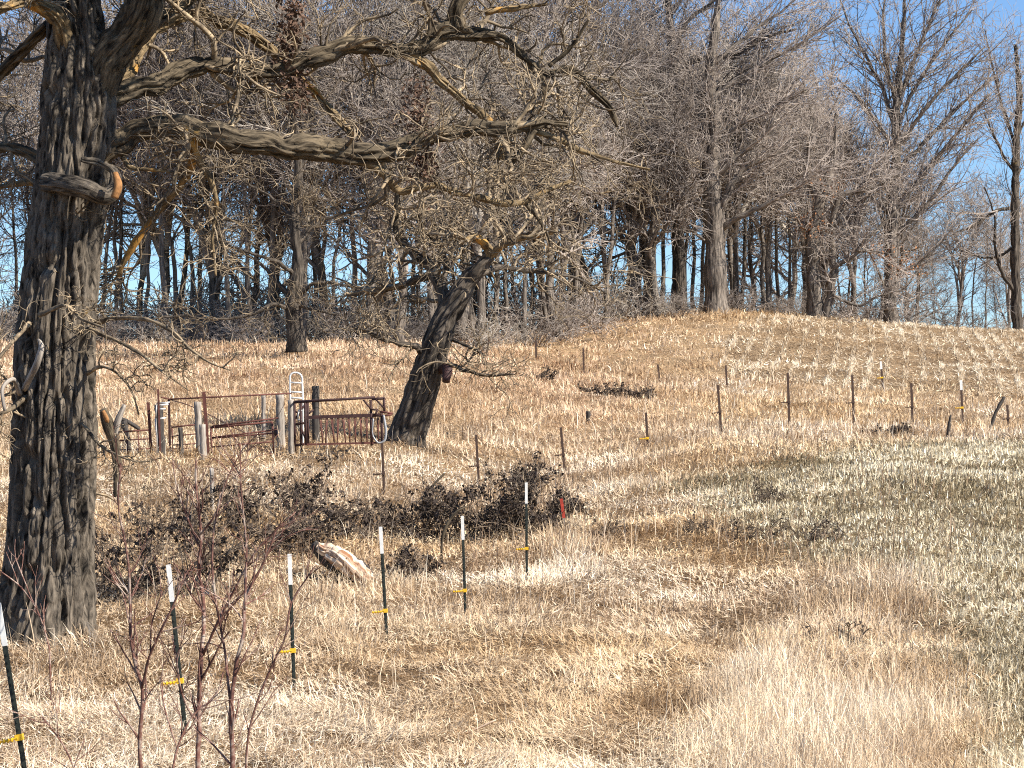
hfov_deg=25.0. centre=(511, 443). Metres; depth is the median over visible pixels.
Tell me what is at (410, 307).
bush
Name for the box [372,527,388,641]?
fence post
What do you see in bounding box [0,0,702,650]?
oak tree
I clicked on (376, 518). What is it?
bramble bush
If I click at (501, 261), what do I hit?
bare tree
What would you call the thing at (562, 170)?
bare tree
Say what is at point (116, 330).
bush
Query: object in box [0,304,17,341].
bush
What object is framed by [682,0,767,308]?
bare tree
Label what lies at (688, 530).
bramble bush
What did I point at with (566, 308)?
bush
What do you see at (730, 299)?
bush
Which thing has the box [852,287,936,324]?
bush
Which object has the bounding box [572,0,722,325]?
bare tree
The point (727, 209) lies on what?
bare tree
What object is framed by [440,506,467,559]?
fallen branch
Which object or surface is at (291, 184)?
bare tree
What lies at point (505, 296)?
bare tree
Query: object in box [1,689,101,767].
sapling
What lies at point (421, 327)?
bush
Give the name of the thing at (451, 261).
bare tree
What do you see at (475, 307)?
bush
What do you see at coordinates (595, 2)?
bare tree
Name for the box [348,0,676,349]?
bare tree
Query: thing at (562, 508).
stake
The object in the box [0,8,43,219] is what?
bare tree
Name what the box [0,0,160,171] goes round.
bare tree
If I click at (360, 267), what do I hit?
bare tree
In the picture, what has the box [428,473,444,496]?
fallen branch
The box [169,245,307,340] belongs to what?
bush
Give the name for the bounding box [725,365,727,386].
fence post
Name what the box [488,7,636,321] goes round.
bare tree
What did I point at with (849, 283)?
bare tree
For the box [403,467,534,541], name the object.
bramble bush
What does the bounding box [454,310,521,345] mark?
bush
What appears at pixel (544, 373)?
bramble bush
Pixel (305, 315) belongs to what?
bare tree
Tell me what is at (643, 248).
bare tree
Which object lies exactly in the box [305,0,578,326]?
bare tree
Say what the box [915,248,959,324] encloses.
bare tree
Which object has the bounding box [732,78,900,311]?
bare tree
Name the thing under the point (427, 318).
bush
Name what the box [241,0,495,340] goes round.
bare tree
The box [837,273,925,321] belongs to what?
bush
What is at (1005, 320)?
bush
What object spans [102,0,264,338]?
bare tree
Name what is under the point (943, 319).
bush
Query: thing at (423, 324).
bush
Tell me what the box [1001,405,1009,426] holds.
fence post
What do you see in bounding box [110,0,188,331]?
bare tree
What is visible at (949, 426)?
fence post
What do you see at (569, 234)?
bare tree
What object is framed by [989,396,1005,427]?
fallen branch
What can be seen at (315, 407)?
wooden post
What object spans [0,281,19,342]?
bush
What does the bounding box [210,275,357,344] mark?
bush
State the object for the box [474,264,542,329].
bush
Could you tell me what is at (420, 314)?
bush
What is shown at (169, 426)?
steel post
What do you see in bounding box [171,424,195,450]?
gate panel
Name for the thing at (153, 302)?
bush
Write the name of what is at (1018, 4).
sky
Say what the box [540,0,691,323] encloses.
bare tree
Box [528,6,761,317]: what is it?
bare tree
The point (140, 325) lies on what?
bush
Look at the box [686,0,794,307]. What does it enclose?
bare tree
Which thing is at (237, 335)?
bush
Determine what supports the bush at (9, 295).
on the ground at (520, 455)
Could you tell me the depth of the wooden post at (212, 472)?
44.96 m
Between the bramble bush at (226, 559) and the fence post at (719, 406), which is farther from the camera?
the fence post at (719, 406)
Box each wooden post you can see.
[122,420,131,455]
[154,405,165,454]
[178,427,183,455]
[194,402,201,455]
[199,424,206,459]
[210,468,213,510]
[261,395,265,440]
[275,395,284,447]
[287,399,293,453]
[311,386,319,442]
[586,411,590,423]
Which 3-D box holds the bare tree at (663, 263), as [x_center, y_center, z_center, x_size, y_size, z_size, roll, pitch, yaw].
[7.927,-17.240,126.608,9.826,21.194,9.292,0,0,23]
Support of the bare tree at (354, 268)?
on the ground at (520, 455)
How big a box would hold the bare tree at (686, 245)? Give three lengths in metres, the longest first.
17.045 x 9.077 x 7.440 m
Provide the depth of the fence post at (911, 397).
76.00 m
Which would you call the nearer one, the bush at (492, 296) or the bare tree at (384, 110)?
the bare tree at (384, 110)
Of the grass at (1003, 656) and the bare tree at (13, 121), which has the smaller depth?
the grass at (1003, 656)
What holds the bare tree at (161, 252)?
on the ground at (520, 455)
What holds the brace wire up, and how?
attached to the steel post at (169, 426)
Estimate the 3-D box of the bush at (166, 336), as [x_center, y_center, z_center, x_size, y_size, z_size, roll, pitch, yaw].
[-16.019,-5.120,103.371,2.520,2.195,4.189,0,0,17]
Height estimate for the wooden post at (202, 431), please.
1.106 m
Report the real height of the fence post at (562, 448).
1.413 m
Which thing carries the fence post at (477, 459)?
on the ground at (520, 455)
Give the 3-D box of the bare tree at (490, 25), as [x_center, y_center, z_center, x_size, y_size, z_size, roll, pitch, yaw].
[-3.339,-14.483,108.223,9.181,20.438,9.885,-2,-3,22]
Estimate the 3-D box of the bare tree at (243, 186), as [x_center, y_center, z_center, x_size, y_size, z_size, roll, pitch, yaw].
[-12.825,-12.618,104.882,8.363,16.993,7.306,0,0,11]
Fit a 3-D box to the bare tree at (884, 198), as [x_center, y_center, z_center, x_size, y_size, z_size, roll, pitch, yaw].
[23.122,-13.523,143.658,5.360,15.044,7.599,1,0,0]
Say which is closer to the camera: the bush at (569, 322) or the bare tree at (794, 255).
the bush at (569, 322)
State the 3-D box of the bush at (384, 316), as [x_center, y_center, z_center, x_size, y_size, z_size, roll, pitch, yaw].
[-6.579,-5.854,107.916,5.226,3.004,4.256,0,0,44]
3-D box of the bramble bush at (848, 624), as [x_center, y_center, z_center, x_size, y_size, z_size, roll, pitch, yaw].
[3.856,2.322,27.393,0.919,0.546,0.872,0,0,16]
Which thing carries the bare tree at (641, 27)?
on the ground at (520, 455)
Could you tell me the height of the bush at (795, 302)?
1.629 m
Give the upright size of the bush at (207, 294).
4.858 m
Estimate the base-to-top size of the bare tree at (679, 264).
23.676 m
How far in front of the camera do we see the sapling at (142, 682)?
16.40 m
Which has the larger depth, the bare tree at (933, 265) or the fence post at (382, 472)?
the bare tree at (933, 265)
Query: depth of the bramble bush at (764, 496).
47.01 m
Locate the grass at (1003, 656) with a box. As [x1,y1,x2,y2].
[605,429,1023,767]
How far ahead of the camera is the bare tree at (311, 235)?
104.40 m
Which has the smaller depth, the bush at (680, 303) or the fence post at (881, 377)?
the fence post at (881, 377)
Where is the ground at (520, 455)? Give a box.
[0,311,1023,767]
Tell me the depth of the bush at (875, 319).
131.61 m
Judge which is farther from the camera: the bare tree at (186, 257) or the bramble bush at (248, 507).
the bare tree at (186, 257)
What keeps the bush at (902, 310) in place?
on the ground at (520, 455)
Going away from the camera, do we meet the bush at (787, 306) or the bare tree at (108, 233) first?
the bare tree at (108, 233)
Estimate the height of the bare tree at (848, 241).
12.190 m
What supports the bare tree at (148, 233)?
on the ground at (520, 455)
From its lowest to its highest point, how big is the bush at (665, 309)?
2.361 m
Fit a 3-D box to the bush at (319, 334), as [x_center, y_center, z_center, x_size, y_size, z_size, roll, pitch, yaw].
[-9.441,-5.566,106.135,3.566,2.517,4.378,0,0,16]
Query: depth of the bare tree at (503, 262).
119.43 m
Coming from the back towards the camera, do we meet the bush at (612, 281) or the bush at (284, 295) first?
the bush at (612, 281)
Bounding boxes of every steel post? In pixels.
[147,402,152,453]
[157,389,161,457]
[168,400,170,450]
[202,392,209,455]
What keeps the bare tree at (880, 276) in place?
on the ground at (520, 455)
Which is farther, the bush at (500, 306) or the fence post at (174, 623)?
the bush at (500, 306)
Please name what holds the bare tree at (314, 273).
on the ground at (520, 455)
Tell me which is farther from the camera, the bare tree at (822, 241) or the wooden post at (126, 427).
the bare tree at (822, 241)
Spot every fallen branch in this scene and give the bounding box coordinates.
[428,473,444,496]
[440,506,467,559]
[456,719,495,736]
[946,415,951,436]
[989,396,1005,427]
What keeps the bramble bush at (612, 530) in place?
on the ground at (520, 455)
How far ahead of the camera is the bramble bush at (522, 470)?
56.70 m
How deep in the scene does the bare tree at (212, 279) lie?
110.96 m
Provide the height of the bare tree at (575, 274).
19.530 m
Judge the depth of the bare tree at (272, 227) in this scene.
106.33 m
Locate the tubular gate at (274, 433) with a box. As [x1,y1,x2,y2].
[210,417,278,454]
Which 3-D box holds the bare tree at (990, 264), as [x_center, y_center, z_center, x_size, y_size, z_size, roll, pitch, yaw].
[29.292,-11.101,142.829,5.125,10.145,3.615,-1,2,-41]
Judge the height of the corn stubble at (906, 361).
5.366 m
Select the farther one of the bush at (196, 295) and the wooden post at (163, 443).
the bush at (196, 295)
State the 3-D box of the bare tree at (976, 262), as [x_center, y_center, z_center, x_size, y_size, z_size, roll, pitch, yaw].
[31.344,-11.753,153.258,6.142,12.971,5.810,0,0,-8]
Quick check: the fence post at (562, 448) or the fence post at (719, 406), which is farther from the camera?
the fence post at (719, 406)
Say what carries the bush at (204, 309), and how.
on the ground at (520, 455)
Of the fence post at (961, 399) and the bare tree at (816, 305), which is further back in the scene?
the bare tree at (816, 305)
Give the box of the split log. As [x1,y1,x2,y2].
[311,541,376,585]
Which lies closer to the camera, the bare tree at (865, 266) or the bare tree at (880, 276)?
the bare tree at (880, 276)
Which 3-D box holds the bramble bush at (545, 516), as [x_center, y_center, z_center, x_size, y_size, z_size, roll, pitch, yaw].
[0.651,1.203,42.987,2.809,2.552,2.516,0,0,0]
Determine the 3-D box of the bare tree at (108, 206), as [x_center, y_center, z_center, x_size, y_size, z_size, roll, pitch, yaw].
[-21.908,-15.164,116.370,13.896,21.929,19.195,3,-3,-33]
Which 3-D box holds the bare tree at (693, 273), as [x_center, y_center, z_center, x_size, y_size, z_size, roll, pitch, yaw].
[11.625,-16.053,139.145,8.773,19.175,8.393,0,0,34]
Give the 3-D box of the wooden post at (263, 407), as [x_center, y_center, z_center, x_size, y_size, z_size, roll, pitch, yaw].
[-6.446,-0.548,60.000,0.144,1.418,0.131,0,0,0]
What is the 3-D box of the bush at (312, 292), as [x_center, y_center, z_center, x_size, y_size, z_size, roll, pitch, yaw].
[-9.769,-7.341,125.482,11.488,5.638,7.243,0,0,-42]
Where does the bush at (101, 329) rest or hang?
on the ground at (520, 455)
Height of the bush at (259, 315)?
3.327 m
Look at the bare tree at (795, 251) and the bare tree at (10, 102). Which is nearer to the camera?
the bare tree at (10, 102)
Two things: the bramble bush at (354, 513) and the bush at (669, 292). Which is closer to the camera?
the bramble bush at (354, 513)
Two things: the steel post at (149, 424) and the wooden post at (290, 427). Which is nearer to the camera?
the steel post at (149, 424)
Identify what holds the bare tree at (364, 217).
on the ground at (520, 455)
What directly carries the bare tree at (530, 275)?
on the ground at (520, 455)
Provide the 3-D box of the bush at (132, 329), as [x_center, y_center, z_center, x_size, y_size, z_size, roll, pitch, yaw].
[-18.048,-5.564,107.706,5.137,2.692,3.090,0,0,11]
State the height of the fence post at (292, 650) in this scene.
1.510 m
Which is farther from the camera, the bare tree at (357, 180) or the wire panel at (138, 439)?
the bare tree at (357, 180)
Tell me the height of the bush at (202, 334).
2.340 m
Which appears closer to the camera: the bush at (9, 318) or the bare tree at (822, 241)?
the bush at (9, 318)
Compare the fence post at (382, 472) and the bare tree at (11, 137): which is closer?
the fence post at (382, 472)
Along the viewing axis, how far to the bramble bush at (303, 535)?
37.78 m
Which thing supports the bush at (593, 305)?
on the ground at (520, 455)
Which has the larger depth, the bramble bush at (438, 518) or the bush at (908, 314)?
the bush at (908, 314)
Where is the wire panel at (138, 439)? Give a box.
[118,429,151,455]
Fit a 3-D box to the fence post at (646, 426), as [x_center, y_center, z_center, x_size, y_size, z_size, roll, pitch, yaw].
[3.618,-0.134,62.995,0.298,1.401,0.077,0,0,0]
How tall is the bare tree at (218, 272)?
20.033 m
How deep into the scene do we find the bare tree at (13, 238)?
126.29 m
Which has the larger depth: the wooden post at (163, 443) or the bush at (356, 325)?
the bush at (356, 325)
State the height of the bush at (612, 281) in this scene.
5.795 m
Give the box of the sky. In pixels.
[0,0,1023,341]
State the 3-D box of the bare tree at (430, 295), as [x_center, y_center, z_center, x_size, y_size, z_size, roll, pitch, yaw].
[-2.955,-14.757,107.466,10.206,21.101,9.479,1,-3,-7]
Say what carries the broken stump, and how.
on the ground at (520, 455)
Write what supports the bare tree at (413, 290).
on the ground at (520, 455)
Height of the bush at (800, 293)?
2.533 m
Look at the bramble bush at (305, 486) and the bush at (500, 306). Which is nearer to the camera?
the bramble bush at (305, 486)
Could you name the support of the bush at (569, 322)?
on the ground at (520, 455)
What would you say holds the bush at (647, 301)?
on the ground at (520, 455)
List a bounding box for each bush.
[0,269,109,339]
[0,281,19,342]
[0,285,102,321]
[0,290,17,338]
[0,299,16,339]
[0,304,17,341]
[2,259,148,323]
[2,284,17,335]
[94,487,220,566]
[94,525,193,606]
[96,299,170,342]
[96,302,150,344]
[97,297,158,343]
[102,278,199,341]
[107,266,227,339]
[114,304,172,340]
[117,238,242,339]
[121,307,185,343]
[123,488,260,599]
[124,297,222,342]
[142,282,265,342]
[145,301,233,343]
[146,465,254,527]
[159,501,316,570]
[167,255,282,342]
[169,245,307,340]
[198,466,315,529]
[201,304,277,343]
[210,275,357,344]
[217,284,313,342]
[224,485,345,559]
[233,254,427,339]
[234,265,380,337]
[250,258,424,325]
[253,267,362,340]
[256,451,338,512]
[258,258,427,339]
[268,299,339,340]
[276,478,410,544]
[278,281,390,341]
[279,292,350,340]
[312,293,426,336]
[319,494,415,536]
[337,291,426,337]
[338,301,386,340]
[359,274,427,335]
[369,469,491,544]
[372,307,428,341]
[380,535,466,580]
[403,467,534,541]
[404,305,466,339]
[404,307,460,339]
[406,263,540,332]
[406,274,590,332]
[406,282,519,332]
[408,304,472,340]
[424,456,578,541]
[452,290,527,351]
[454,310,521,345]
[473,263,595,332]
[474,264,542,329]
[474,439,620,536]
[485,255,603,326]
[492,304,545,345]
[495,297,590,346]
[498,458,556,486]
[510,261,623,318]
[510,290,629,341]
[519,284,615,327]
[519,365,558,382]
[528,258,667,320]
[532,282,642,335]
[541,487,589,515]
[545,512,641,538]
[570,240,670,315]
[575,381,620,396]
[579,260,654,321]
[588,272,684,321]
[596,273,704,311]
[611,382,657,401]
[615,285,676,316]
[643,279,695,318]
[658,282,710,317]
[679,510,725,535]
[680,270,758,309]
[717,508,793,544]
[727,285,776,313]
[729,275,806,311]
[746,470,791,506]
[747,278,869,314]
[748,293,785,311]
[765,294,802,314]
[777,272,871,319]
[780,287,859,317]
[781,291,805,315]
[782,510,847,546]
[800,618,875,648]
[822,288,877,318]
[835,285,936,323]
[835,288,933,324]
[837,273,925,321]
[843,297,882,320]
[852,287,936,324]
[861,421,914,436]
[900,306,931,325]
[910,291,961,326]
[915,285,1017,328]
[922,293,1010,329]
[992,306,1023,327]
[993,306,1023,328]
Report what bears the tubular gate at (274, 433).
on the ground at (520, 455)
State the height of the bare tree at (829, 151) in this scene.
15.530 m
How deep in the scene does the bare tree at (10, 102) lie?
114.79 m
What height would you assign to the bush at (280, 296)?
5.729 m
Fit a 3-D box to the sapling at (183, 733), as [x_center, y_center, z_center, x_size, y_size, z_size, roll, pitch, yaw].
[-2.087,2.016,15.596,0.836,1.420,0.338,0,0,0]
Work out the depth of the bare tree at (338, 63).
104.08 m
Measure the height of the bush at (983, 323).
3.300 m
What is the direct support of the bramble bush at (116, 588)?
on the ground at (520, 455)
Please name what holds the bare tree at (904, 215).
on the ground at (520, 455)
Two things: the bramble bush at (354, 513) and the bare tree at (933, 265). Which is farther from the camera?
the bare tree at (933, 265)
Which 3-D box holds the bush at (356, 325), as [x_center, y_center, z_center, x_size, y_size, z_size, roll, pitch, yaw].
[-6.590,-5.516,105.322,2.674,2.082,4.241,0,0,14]
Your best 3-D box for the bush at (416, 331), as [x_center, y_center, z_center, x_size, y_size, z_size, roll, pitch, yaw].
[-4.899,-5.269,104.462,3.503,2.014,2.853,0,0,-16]
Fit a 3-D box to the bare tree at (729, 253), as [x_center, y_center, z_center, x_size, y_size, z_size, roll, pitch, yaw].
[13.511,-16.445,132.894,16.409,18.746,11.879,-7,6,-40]
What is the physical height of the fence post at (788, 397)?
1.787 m
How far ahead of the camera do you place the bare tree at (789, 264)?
137.01 m
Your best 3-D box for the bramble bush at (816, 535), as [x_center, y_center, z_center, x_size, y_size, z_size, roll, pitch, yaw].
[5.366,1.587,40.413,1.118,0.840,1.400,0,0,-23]
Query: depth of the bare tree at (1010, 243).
156.66 m
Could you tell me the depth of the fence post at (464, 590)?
31.00 m
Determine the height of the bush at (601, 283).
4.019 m
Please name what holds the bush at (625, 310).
on the ground at (520, 455)
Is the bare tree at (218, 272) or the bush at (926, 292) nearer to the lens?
the bare tree at (218, 272)
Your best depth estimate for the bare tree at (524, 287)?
111.58 m
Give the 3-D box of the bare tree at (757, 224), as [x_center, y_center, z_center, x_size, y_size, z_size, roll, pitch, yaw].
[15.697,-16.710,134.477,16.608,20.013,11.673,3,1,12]
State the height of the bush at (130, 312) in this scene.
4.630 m
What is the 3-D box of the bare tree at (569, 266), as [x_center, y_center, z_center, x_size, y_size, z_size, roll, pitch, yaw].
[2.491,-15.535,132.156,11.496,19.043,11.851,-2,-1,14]
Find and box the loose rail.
[121,417,140,429]
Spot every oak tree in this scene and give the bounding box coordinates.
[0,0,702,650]
[124,10,402,359]
[315,149,654,447]
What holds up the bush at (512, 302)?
on the ground at (520, 455)
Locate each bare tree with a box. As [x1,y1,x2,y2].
[0,0,148,213]
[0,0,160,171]
[0,1,44,261]
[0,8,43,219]
[0,11,37,201]
[0,20,42,310]
[0,21,37,220]
[0,88,159,335]
[0,96,35,224]
[0,122,32,232]
[0,201,24,284]
[1,0,181,337]
[17,83,241,340]
[24,5,253,337]
[33,9,174,339]
[96,18,183,342]
[102,0,251,340]
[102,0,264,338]
[105,1,284,339]
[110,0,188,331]
[111,24,217,341]
[135,35,259,323]
[136,0,448,326]
[138,1,242,330]
[146,1,280,339]
[146,1,346,340]
[147,0,285,343]
[151,0,305,343]
[154,3,264,283]
[157,0,385,339]
[158,0,281,309]
[158,137,330,307]
[182,0,355,341]
[204,0,362,341]
[220,0,308,338]
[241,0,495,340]
[249,0,392,340]
[254,0,448,339]
[257,1,372,304]
[258,0,556,338]
[260,76,366,243]
[282,59,483,336]
[297,4,511,340]
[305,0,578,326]
[315,2,404,308]
[316,100,545,335]
[322,0,485,338]
[325,27,446,310]
[344,162,489,331]
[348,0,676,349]
[356,0,568,340]
[365,0,638,337]
[370,0,527,275]
[372,0,549,322]
[396,142,558,327]
[403,158,550,325]
[445,6,659,337]
[446,86,523,285]
[451,0,598,336]
[471,0,609,341]
[480,0,585,333]
[485,0,595,328]
[485,17,552,338]
[485,20,572,334]
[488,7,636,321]
[493,7,614,319]
[501,11,646,317]
[506,0,679,328]
[507,13,684,327]
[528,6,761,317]
[532,0,688,328]
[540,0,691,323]
[541,0,743,316]
[558,19,625,306]
[558,178,704,322]
[571,48,748,316]
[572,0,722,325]
[573,14,741,281]
[592,0,709,281]
[597,0,701,241]
[598,0,734,299]
[601,0,822,311]
[605,54,824,308]
[618,0,842,309]
[624,18,860,307]
[628,0,907,312]
[642,4,734,177]
[646,108,748,308]
[657,32,746,301]
[680,0,796,222]
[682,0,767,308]
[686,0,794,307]
[686,0,855,309]
[688,176,819,308]
[690,18,752,307]
[691,15,801,209]
[692,24,835,312]
[698,0,914,309]
[725,180,865,309]
[730,0,824,306]
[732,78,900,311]
[739,42,966,326]
[740,30,920,299]
[743,23,837,310]
[745,45,861,313]
[772,96,860,259]
[774,66,942,317]
[785,147,866,316]
[788,0,1023,323]
[791,113,880,309]
[819,162,883,314]
[825,113,964,294]
[836,174,945,319]
[844,105,920,277]
[849,204,883,304]
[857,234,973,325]
[899,126,963,322]
[904,178,1008,326]
[904,197,955,320]
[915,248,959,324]
[924,0,1023,329]
[942,171,1008,327]
[956,183,1023,328]
[966,249,1010,328]
[975,199,1023,327]
[977,186,1023,318]
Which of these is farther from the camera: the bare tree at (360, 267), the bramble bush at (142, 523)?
the bare tree at (360, 267)
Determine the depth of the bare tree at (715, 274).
120.56 m
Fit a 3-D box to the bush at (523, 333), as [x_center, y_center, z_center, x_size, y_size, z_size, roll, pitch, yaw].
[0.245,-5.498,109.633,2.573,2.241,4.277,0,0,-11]
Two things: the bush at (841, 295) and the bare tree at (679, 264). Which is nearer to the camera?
the bare tree at (679, 264)
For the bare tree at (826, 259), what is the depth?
145.95 m
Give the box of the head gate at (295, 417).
[293,399,314,451]
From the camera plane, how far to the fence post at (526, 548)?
35.00 m
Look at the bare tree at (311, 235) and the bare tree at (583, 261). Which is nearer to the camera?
the bare tree at (311, 235)
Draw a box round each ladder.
[155,401,169,457]
[289,372,303,445]
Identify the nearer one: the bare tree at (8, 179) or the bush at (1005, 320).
the bare tree at (8, 179)
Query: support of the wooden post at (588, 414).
on the ground at (520, 455)
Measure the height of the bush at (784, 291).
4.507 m
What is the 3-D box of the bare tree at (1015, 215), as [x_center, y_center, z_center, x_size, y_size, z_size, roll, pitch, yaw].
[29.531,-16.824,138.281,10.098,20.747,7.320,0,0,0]
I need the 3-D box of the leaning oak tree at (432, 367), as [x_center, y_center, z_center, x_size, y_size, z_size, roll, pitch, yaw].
[-0.707,-3.775,61.245,9.264,8.505,7.401,0,0,0]
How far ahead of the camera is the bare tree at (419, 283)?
120.69 m
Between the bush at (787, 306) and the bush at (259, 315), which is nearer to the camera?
the bush at (259, 315)
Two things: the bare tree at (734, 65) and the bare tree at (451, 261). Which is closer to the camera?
the bare tree at (451, 261)
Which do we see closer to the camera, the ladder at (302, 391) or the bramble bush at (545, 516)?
the bramble bush at (545, 516)
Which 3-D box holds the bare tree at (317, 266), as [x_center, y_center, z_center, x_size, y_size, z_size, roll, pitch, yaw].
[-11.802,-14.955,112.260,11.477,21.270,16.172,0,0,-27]
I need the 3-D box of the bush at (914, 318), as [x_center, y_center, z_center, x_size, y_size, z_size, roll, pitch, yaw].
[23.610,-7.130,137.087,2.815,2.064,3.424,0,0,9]
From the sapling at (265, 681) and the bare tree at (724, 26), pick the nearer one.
the sapling at (265, 681)
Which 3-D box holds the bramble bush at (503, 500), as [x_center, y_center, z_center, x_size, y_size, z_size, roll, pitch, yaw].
[-0.171,1.141,42.725,2.828,1.873,2.432,0,0,14]
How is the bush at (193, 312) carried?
on the ground at (520, 455)
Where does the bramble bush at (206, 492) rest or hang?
on the ground at (520, 455)
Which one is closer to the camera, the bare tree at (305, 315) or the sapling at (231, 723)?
the sapling at (231, 723)
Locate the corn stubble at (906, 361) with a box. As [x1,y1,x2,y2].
[712,312,1023,397]
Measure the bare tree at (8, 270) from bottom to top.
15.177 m
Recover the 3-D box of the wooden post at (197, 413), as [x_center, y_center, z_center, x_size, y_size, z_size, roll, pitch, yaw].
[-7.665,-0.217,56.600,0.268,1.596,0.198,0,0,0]
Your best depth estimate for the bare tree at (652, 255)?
120.24 m
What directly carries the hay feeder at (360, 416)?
on the ground at (520, 455)
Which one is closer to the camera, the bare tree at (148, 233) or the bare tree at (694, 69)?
the bare tree at (148, 233)
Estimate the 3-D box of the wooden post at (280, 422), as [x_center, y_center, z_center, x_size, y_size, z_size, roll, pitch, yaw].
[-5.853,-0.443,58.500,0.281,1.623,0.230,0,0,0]
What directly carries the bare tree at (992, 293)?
on the ground at (520, 455)
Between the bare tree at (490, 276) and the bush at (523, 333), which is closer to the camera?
the bush at (523, 333)
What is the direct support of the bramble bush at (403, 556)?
on the ground at (520, 455)
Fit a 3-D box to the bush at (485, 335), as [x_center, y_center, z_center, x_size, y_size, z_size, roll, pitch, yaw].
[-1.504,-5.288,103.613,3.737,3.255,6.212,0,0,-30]
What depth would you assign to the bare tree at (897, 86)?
130.59 m
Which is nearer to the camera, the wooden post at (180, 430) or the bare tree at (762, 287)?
the wooden post at (180, 430)
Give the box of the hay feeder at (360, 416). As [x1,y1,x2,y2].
[293,396,392,445]
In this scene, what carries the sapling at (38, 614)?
on the ground at (520, 455)
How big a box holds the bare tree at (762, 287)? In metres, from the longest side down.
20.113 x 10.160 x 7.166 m
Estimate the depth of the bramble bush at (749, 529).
40.54 m
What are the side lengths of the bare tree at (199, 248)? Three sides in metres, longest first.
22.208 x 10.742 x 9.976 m
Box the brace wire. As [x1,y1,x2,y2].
[171,400,263,438]
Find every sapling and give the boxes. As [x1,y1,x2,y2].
[0,539,52,715]
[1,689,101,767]
[93,424,213,767]
[141,403,317,767]
[144,639,263,767]
[184,420,321,767]
[243,547,330,767]
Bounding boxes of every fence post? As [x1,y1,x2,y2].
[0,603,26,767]
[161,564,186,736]
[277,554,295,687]
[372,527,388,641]
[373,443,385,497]
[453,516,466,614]
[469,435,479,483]
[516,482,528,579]
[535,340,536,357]
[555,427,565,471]
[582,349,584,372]
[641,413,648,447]
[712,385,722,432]
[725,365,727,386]
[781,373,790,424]
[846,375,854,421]
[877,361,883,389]
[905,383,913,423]
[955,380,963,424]
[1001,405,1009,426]
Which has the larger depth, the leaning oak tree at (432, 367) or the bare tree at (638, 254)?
the bare tree at (638, 254)
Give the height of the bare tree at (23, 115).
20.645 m
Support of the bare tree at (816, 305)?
on the ground at (520, 455)
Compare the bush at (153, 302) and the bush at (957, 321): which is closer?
the bush at (153, 302)
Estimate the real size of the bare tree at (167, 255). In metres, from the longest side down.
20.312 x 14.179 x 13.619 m
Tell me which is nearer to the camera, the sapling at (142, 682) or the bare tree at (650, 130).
the sapling at (142, 682)
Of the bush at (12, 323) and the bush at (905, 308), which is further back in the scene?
the bush at (905, 308)
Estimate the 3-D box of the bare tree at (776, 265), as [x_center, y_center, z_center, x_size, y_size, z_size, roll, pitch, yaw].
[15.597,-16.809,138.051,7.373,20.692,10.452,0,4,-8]
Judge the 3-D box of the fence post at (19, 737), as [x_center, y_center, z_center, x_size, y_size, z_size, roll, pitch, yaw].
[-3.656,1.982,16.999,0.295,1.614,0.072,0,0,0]
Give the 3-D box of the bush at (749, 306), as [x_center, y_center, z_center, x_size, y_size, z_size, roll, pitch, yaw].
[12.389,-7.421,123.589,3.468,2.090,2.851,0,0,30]
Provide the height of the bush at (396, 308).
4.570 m
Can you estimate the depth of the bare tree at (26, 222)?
120.36 m
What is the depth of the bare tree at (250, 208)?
122.06 m
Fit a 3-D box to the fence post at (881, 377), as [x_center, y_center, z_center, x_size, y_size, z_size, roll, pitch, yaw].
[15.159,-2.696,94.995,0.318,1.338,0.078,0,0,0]
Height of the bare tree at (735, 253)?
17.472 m
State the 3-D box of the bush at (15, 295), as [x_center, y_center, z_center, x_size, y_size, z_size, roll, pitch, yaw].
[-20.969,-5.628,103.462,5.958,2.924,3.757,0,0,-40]
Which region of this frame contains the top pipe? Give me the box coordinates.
[161,393,291,399]
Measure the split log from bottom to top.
0.697 m
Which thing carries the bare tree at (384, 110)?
on the ground at (520, 455)
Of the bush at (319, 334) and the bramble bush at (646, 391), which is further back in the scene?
the bush at (319, 334)
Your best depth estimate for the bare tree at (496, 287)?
113.57 m
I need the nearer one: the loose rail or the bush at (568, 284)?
the loose rail
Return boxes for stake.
[560,499,566,530]
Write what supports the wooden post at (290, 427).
on the ground at (520, 455)
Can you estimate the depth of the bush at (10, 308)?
118.09 m
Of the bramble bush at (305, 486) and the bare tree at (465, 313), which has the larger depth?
the bare tree at (465, 313)
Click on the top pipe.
(225, 396)
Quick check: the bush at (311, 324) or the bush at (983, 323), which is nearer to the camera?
the bush at (311, 324)
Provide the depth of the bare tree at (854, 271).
134.72 m
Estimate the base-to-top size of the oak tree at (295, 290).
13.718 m
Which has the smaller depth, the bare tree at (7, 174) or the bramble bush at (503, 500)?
the bramble bush at (503, 500)
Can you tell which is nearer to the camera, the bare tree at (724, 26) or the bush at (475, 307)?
the bush at (475, 307)
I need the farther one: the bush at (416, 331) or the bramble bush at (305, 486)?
the bush at (416, 331)
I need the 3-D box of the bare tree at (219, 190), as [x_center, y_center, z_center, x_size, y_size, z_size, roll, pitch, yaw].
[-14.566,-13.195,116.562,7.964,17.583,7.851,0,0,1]
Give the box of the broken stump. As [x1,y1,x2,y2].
[99,404,125,496]
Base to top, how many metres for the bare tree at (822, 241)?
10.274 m
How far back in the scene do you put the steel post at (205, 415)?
55.80 m
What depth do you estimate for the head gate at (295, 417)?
56.97 m
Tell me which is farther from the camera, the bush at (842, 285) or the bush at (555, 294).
the bush at (842, 285)
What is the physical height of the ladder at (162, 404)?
1.602 m

